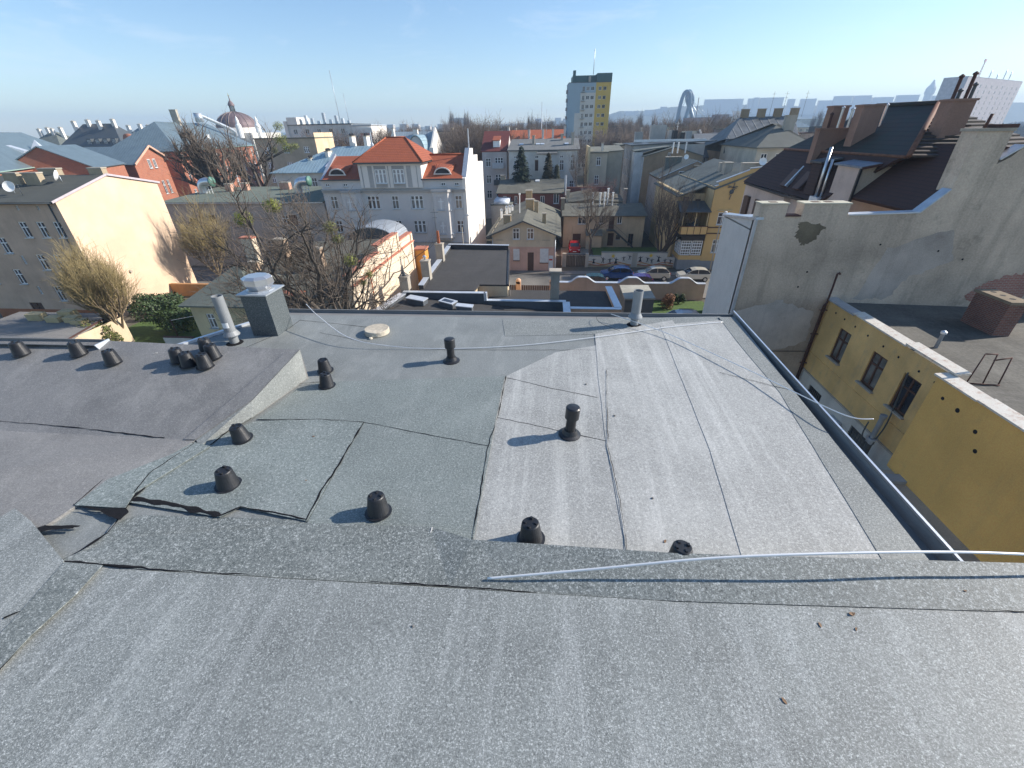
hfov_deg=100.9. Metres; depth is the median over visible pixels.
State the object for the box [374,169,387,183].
window
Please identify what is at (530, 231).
window
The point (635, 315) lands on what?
vent stack
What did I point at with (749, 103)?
slab block
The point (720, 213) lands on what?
window
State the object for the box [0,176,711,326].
ground
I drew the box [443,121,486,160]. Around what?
bare tree
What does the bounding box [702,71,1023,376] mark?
grey firewall house
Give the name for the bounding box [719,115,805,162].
classical white house
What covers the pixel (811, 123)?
poplar tree
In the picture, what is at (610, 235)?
door
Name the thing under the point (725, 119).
bare tree
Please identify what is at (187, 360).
roof vent
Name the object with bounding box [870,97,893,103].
slab block
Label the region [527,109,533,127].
poplar tree
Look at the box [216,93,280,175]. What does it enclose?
domed church
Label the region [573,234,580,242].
door
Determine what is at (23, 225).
window
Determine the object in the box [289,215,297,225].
window
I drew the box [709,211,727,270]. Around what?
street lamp
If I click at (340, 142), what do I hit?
bare tree
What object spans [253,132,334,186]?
beige side house
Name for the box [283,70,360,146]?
white clinic
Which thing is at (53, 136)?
chimney house
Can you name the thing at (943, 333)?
roof pipe
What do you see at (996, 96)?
telecom building
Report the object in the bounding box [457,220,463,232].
window
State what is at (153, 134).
brick building
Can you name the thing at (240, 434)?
roof vent
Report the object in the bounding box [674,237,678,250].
window
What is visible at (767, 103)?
slab block
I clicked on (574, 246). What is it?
parked car
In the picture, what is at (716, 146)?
blue roofed row
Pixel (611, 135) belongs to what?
bare tree
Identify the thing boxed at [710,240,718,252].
window
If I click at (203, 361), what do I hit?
roof vent
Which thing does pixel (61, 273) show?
tree
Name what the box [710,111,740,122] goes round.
white office tower
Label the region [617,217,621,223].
window
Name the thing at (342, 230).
window
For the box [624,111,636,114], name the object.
slab block
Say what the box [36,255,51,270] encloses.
window
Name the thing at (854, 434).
window
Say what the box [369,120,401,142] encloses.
bare tree
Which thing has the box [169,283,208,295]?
garden boundary
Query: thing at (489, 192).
window
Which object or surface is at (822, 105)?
slab block
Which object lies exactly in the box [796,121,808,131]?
distant house
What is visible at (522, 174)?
spruce tree
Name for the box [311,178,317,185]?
window
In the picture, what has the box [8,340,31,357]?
roof vent
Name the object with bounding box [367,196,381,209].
window
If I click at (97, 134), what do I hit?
mansard house
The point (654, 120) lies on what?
poplar tree
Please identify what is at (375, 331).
concrete disc
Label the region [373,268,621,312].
annex building
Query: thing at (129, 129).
slate house
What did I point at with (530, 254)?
door
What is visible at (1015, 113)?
buildings
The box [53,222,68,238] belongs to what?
window
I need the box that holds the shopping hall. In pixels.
[797,118,848,125]
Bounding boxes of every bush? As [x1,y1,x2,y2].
[76,318,123,340]
[127,291,197,333]
[129,293,183,314]
[660,293,675,309]
[674,293,685,303]
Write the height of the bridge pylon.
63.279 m
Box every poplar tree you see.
[448,112,456,125]
[462,110,471,128]
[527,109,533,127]
[635,112,643,126]
[651,114,656,124]
[810,116,816,125]
[816,111,823,125]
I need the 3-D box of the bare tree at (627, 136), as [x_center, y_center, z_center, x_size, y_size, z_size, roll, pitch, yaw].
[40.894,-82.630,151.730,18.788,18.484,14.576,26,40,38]
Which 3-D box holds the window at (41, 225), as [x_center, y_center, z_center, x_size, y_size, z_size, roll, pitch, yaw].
[-45.961,-15.088,41.460,1.010,1.570,0.280,2,31,5]
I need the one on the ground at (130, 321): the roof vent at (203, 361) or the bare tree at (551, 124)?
the bare tree at (551, 124)
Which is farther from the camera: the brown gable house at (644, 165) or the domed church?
the domed church
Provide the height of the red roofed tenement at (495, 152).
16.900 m
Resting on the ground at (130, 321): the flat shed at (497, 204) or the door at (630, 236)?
the flat shed at (497, 204)
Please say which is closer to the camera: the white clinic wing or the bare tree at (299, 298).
the bare tree at (299, 298)
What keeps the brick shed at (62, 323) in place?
on the ground at (130, 321)
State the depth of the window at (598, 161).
83.24 m
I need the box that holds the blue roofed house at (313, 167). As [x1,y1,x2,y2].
[269,132,373,185]
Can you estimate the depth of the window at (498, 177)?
90.83 m
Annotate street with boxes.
[193,271,709,292]
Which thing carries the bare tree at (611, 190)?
on the ground at (130, 321)
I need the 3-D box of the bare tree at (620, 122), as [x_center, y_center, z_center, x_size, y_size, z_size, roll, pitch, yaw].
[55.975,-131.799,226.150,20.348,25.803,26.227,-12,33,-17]
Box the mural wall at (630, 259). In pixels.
[588,251,674,267]
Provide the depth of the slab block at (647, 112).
1935.93 m
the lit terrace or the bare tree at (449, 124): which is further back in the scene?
the bare tree at (449, 124)
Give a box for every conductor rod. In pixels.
[306,304,720,348]
[487,550,1023,579]
[611,314,873,419]
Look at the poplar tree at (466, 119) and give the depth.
368.71 m
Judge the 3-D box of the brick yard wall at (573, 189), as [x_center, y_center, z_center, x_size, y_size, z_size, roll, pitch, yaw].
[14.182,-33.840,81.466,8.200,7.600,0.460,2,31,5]
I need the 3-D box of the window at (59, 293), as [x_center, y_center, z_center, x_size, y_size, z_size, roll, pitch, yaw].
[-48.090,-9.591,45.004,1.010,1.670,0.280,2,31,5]
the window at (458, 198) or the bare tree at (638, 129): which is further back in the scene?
the bare tree at (638, 129)
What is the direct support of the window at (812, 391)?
in the yellow building at (948, 446)
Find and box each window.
[0,238,13,253]
[13,269,28,284]
[18,222,34,238]
[36,222,52,238]
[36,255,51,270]
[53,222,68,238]
[54,286,67,301]
[162,180,169,193]
[206,314,219,329]
[282,215,290,224]
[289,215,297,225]
[303,146,309,152]
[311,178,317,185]
[330,196,339,209]
[336,221,343,232]
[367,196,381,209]
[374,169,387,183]
[391,196,399,209]
[392,169,405,183]
[410,196,424,209]
[414,221,426,232]
[455,195,462,208]
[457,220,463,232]
[486,158,490,166]
[486,175,491,183]
[487,190,492,198]
[495,157,502,162]
[496,174,502,179]
[512,228,519,239]
[526,228,533,239]
[535,160,537,170]
[553,194,558,203]
[559,160,563,170]
[569,180,573,186]
[577,217,585,224]
[593,175,598,184]
[596,157,600,165]
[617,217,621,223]
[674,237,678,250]
[676,239,680,254]
[680,241,691,254]
[690,241,702,254]
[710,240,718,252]
[716,212,729,224]
[740,195,750,213]
[751,199,760,213]
[807,385,820,401]
[825,328,851,365]
[848,426,865,448]
[855,352,887,393]
[883,373,921,419]
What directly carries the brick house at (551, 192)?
on the ground at (130, 321)
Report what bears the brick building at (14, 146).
on the ground at (130, 321)
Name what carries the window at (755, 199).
in the grey firewall house at (913, 203)
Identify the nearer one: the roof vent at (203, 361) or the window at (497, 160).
the roof vent at (203, 361)
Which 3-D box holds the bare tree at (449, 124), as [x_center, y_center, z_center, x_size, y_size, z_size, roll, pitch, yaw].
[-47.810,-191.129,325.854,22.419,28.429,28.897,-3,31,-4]
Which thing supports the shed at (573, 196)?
on the ground at (130, 321)
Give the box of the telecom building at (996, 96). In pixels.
[935,59,1022,123]
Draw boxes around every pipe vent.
[443,337,459,364]
[558,403,580,441]
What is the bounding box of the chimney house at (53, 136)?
[36,126,69,144]
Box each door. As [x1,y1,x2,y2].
[29,302,44,308]
[528,252,533,270]
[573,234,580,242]
[607,233,613,245]
[608,217,614,228]
[627,234,632,245]
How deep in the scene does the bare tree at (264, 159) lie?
77.28 m
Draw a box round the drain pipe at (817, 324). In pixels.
[796,272,840,379]
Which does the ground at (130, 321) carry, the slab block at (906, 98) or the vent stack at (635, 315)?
the slab block at (906, 98)
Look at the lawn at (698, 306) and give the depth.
46.53 m
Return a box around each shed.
[0,309,134,341]
[490,196,513,226]
[566,189,622,202]
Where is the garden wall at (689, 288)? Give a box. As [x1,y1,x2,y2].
[510,276,705,299]
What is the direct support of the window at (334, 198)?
in the white tenement at (417, 183)
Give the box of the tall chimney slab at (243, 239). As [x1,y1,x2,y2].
[238,236,262,265]
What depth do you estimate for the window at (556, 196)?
77.33 m
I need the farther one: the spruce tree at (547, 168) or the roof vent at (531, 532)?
the spruce tree at (547, 168)
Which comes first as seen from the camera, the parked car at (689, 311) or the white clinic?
the parked car at (689, 311)
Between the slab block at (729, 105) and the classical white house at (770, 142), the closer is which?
the classical white house at (770, 142)
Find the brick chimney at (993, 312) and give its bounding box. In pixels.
[960,289,1023,336]
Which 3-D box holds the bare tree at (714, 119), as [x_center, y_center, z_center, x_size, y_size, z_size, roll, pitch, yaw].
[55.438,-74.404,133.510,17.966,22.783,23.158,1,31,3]
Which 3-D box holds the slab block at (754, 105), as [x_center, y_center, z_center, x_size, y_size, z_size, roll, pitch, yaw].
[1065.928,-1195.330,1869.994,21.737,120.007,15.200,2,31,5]
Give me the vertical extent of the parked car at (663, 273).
1.586 m
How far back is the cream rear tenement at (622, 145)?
100.11 m
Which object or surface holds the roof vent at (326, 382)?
on the tenement building at (164, 603)
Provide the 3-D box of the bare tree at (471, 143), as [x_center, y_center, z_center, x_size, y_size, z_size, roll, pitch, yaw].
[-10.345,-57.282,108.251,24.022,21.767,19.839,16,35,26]
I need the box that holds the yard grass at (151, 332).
[128,308,201,342]
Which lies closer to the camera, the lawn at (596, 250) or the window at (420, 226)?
the window at (420, 226)
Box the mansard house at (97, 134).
[61,118,131,146]
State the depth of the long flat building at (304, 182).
61.05 m
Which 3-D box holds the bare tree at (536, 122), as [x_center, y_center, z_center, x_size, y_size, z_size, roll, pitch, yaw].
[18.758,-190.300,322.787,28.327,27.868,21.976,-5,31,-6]
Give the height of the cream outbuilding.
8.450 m
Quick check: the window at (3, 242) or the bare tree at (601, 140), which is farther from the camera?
the bare tree at (601, 140)
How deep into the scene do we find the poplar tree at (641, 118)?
273.85 m
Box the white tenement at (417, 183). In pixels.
[318,128,485,267]
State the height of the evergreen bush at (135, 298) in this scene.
2.436 m
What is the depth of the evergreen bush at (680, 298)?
46.83 m
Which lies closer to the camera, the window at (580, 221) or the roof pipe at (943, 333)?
the roof pipe at (943, 333)
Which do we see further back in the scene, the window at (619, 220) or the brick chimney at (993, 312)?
the window at (619, 220)
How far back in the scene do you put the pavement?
58.19 m
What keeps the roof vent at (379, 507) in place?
on the tenement building at (164, 603)
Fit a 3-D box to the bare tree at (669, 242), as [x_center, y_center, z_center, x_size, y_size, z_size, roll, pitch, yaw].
[21.522,-23.458,56.459,9.158,15.912,9.076,2,31,5]
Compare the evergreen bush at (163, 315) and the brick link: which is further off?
the brick link
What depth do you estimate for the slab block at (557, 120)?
1607.30 m
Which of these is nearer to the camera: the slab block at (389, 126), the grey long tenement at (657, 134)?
the grey long tenement at (657, 134)
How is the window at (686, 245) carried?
in the ochre corner house at (720, 182)
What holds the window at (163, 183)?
in the brick gable building at (145, 162)
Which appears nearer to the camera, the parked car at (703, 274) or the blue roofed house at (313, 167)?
the parked car at (703, 274)
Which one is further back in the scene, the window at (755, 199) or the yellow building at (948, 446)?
the window at (755, 199)
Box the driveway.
[561,248,588,264]
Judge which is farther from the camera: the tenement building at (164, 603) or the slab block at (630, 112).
the slab block at (630, 112)
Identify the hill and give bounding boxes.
[395,121,565,130]
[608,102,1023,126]
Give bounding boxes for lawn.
[592,247,657,254]
[652,301,703,313]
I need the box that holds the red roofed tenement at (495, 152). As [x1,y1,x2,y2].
[481,131,510,217]
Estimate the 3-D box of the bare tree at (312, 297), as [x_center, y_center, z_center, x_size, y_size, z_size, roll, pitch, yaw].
[-16.024,-5.272,33.485,7.638,8.694,11.033,-22,37,-30]
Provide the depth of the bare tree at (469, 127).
136.81 m
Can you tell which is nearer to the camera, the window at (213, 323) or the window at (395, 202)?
the window at (213, 323)
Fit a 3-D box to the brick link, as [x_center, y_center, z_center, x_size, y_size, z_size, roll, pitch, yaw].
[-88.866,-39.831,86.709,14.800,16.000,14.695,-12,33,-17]
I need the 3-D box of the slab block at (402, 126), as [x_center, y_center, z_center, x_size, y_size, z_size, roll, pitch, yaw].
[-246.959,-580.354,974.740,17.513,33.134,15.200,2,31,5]
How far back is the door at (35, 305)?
46.13 m
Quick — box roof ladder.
[966,353,1012,385]
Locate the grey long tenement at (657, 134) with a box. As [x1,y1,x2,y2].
[620,123,716,202]
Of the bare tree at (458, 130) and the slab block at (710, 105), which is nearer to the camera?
the bare tree at (458, 130)
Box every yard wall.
[566,187,608,192]
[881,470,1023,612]
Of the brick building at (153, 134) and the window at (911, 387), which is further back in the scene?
the brick building at (153, 134)
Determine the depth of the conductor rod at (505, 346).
4.60 m
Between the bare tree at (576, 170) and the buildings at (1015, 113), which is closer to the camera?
the bare tree at (576, 170)
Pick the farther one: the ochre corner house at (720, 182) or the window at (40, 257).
the ochre corner house at (720, 182)
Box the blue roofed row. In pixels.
[691,133,724,162]
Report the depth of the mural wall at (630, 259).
59.49 m
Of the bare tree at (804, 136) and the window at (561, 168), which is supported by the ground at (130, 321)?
the bare tree at (804, 136)
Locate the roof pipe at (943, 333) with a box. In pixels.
[934,330,947,347]
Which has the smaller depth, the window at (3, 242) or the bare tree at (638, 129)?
the window at (3, 242)
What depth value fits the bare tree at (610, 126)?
205.34 m
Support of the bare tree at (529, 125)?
on the ground at (130, 321)
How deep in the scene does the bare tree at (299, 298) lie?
26.85 m
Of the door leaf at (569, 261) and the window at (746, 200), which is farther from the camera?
the door leaf at (569, 261)
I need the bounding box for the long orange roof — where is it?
[507,125,565,138]
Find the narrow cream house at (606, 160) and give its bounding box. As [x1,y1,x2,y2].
[584,143,623,193]
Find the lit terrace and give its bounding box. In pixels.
[799,126,821,137]
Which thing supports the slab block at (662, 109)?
on the ground at (130, 321)
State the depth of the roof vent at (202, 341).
3.85 m
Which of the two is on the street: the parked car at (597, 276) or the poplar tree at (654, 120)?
the parked car at (597, 276)
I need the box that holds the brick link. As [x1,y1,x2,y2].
[2,144,128,176]
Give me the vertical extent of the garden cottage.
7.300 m
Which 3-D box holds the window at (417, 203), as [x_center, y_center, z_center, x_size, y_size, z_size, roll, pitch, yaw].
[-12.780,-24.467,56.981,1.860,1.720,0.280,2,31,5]
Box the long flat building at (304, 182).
[164,176,332,265]
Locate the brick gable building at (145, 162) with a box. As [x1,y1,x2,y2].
[84,145,178,200]
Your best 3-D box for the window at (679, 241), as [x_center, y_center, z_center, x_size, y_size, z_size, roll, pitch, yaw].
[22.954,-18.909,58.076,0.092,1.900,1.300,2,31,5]
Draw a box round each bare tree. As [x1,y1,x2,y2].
[151,111,249,189]
[163,140,404,325]
[209,106,299,186]
[214,218,443,320]
[258,265,334,308]
[296,120,362,145]
[347,118,413,145]
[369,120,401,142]
[416,126,481,159]
[431,116,482,140]
[436,115,460,130]
[438,113,504,155]
[441,117,498,139]
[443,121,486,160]
[449,113,493,144]
[449,114,531,159]
[469,118,521,130]
[493,120,524,130]
[511,114,555,129]
[520,115,549,128]
[531,112,564,129]
[566,125,593,170]
[566,144,591,186]
[567,179,620,254]
[581,172,620,199]
[586,126,629,146]
[591,124,634,143]
[606,126,648,144]
[608,116,633,136]
[609,115,641,131]
[629,122,649,135]
[639,150,704,251]
[652,113,684,126]
[661,108,726,138]
[667,107,721,137]
[690,105,748,131]
[798,125,815,138]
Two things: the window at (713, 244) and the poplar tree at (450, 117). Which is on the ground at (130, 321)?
the poplar tree at (450, 117)
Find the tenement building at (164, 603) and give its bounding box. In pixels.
[0,309,1023,767]
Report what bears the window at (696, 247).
in the ochre corner house at (720, 182)
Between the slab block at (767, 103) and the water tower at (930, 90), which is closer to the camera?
the water tower at (930, 90)
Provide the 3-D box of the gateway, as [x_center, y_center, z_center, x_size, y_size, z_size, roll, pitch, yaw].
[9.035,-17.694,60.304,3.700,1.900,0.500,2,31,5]
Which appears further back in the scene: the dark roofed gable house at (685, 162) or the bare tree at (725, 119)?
the bare tree at (725, 119)
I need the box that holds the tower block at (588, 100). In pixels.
[565,53,612,175]
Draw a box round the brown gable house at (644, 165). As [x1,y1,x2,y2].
[627,142,703,207]
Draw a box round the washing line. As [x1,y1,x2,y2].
[170,316,192,335]
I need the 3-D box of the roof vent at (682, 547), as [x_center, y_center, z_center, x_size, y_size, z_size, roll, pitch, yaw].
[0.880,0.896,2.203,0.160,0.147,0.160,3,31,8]
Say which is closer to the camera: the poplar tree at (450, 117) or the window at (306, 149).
the window at (306, 149)
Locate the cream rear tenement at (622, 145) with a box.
[613,143,624,193]
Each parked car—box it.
[568,240,580,252]
[583,273,606,280]
[600,265,633,280]
[618,273,653,281]
[637,265,670,280]
[668,309,698,313]
[676,267,710,281]
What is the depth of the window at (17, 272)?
44.51 m
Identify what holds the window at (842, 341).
in the yellow building at (948, 446)
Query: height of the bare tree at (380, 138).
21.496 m
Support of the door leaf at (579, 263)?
in the gateway
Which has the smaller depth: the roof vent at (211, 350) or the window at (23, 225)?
the roof vent at (211, 350)
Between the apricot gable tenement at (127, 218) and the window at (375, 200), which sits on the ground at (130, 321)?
the apricot gable tenement at (127, 218)
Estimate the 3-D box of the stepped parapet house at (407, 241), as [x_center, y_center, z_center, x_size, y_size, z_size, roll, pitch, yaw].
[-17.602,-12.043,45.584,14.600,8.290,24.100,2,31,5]
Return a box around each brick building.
[0,132,55,175]
[112,109,263,196]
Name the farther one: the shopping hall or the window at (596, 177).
the shopping hall
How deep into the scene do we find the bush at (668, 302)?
45.48 m
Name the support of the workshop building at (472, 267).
on the courtyard
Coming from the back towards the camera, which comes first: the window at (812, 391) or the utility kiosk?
the utility kiosk
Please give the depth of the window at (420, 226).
58.69 m
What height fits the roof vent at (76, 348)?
0.132 m
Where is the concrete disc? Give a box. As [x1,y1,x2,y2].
[364,324,389,339]
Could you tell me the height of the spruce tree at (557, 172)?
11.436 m
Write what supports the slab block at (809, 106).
on the ground at (130, 321)
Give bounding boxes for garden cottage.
[163,266,281,343]
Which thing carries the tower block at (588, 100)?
on the ground at (130, 321)
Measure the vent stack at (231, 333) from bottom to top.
0.554 m
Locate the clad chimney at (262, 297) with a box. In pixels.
[236,272,292,335]
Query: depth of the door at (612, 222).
68.35 m
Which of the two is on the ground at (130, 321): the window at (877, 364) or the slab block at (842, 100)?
the slab block at (842, 100)
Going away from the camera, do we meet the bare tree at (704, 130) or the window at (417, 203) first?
the window at (417, 203)
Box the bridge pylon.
[669,89,707,122]
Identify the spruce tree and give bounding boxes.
[511,146,531,182]
[542,153,554,178]
[554,164,559,178]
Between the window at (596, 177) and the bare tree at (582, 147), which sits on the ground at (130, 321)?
the bare tree at (582, 147)
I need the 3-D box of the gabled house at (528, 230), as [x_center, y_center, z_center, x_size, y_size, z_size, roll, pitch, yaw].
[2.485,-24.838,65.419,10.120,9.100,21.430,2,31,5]
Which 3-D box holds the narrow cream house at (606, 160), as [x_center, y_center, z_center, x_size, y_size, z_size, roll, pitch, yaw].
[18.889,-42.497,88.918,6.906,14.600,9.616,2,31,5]
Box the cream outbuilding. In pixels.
[559,188,647,248]
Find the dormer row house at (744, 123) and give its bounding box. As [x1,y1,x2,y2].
[705,91,808,160]
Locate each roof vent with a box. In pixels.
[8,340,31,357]
[67,339,88,357]
[101,348,122,365]
[168,346,181,364]
[178,350,196,368]
[195,352,214,370]
[197,337,211,351]
[203,343,222,360]
[214,465,241,493]
[229,423,252,444]
[317,357,333,373]
[318,371,335,389]
[365,490,391,521]
[517,516,544,543]
[668,540,692,554]
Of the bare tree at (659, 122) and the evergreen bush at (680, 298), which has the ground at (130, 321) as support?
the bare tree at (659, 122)
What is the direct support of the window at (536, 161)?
in the white rear tenement at (536, 151)
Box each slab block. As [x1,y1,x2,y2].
[387,124,395,131]
[399,124,406,131]
[555,118,560,125]
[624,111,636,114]
[644,110,659,114]
[660,107,666,112]
[702,99,724,114]
[722,99,743,113]
[746,98,753,113]
[750,97,759,113]
[756,97,783,113]
[784,99,795,113]
[798,99,816,114]
[815,100,832,113]
[831,96,852,105]
[848,95,871,112]
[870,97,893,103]
[894,95,919,101]
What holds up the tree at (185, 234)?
on the ground at (130, 321)
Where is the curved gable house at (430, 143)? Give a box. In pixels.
[391,127,443,152]
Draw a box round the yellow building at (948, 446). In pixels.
[798,297,1023,562]
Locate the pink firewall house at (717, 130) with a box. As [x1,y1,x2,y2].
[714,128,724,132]
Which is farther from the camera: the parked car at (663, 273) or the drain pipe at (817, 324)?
the parked car at (663, 273)
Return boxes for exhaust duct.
[861,372,908,454]
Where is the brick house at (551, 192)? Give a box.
[496,175,569,213]
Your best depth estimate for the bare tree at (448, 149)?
100.89 m
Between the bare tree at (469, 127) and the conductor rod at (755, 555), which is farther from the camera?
the bare tree at (469, 127)
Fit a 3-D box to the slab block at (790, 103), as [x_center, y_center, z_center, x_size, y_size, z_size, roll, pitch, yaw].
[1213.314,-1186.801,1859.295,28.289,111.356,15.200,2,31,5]
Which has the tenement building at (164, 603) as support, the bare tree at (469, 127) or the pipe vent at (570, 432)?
the pipe vent at (570, 432)
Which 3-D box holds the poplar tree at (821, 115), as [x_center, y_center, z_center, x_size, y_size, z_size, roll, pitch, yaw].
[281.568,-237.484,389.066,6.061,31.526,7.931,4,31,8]
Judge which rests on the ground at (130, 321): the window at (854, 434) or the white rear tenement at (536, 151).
the white rear tenement at (536, 151)
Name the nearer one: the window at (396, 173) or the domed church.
the window at (396, 173)
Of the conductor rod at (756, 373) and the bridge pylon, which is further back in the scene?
the bridge pylon
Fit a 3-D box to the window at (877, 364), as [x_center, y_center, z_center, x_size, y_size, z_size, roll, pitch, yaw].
[16.532,-0.559,19.359,0.280,1.690,1.140,2,31,5]
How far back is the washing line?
36.86 m
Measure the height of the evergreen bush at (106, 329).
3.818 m
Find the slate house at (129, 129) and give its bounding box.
[125,123,146,133]
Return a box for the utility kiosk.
[619,285,655,312]
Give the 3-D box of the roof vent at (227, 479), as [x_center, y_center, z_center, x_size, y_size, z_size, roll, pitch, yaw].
[-1.880,0.612,2.766,0.160,0.147,0.160,2,31,5]
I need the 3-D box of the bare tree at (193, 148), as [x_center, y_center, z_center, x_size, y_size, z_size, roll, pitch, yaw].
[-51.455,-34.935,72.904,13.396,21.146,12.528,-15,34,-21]
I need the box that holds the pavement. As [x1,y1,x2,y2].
[191,267,710,275]
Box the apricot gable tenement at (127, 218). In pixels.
[0,167,196,317]
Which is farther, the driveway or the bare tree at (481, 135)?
the bare tree at (481, 135)
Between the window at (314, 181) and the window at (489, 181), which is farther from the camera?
the window at (489, 181)
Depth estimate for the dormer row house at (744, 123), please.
88.16 m
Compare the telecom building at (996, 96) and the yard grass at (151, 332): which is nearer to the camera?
the yard grass at (151, 332)
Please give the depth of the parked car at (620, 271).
54.39 m
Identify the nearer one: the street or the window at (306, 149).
the street
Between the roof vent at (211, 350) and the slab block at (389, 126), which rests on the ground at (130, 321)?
the slab block at (389, 126)
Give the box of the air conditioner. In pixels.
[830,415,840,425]
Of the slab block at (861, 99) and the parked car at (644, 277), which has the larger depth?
the slab block at (861, 99)
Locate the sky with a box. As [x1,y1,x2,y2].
[0,0,1023,137]
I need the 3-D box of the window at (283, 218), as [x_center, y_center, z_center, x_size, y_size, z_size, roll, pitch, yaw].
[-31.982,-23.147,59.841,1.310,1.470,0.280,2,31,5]
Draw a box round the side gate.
[555,253,560,267]
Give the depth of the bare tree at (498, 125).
170.26 m
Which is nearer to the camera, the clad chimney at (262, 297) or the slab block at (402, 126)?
the clad chimney at (262, 297)
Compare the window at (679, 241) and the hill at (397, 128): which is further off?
the hill at (397, 128)
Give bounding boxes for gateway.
[562,253,588,266]
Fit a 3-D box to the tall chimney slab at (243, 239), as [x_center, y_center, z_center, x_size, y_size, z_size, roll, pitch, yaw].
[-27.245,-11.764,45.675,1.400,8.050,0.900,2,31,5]
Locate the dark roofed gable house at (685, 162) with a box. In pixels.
[644,154,702,235]
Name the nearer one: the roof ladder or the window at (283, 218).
the roof ladder
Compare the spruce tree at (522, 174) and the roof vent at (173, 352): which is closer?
the roof vent at (173, 352)
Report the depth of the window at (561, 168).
84.20 m
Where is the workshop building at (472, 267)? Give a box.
[398,212,509,298]
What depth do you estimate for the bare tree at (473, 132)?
110.34 m
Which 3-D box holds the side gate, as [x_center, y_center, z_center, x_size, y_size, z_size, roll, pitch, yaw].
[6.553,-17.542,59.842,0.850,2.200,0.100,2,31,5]
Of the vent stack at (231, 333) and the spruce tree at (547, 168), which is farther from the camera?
the spruce tree at (547, 168)
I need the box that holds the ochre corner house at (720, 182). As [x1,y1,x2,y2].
[649,157,767,269]
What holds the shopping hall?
on the ground at (130, 321)
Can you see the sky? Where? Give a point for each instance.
(129, 62)
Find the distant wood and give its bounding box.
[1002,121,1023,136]
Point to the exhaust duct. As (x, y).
(871, 440)
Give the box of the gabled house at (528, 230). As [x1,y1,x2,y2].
[486,190,560,270]
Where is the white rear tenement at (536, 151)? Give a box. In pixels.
[507,115,579,197]
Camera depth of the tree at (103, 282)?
35.99 m
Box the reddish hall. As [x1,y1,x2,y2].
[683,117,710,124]
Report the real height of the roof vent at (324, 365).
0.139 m
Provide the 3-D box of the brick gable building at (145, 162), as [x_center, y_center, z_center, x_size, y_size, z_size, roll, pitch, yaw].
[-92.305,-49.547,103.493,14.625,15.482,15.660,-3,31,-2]
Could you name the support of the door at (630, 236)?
in the cream outbuilding
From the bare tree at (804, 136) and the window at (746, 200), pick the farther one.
the bare tree at (804, 136)
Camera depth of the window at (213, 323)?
36.02 m
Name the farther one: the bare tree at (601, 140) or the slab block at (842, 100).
the slab block at (842, 100)
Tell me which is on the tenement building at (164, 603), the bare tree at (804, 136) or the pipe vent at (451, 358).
the pipe vent at (451, 358)
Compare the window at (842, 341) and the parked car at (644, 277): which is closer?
the window at (842, 341)
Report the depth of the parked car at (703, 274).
53.50 m
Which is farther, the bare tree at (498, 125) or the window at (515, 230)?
the bare tree at (498, 125)
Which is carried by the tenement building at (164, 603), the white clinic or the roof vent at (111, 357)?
the roof vent at (111, 357)
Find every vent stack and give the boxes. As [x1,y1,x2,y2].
[211,294,243,345]
[627,289,643,326]
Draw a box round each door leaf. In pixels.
[566,255,575,266]
[576,255,584,266]
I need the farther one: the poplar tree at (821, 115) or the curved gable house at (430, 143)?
the poplar tree at (821, 115)
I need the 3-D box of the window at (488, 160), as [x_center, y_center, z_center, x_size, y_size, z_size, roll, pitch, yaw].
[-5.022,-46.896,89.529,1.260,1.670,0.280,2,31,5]
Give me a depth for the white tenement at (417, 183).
56.92 m
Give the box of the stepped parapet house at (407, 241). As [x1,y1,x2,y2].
[247,219,428,309]
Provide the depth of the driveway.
68.03 m
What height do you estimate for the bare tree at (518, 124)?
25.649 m
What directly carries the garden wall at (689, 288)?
on the ground at (130, 321)
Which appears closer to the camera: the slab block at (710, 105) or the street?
the street
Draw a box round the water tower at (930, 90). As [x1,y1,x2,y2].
[922,80,935,100]
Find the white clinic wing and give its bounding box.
[351,124,386,145]
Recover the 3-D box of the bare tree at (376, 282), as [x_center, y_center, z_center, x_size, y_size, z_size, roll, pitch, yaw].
[-12.904,-7.061,32.031,8.179,12.150,16.137,21,37,32]

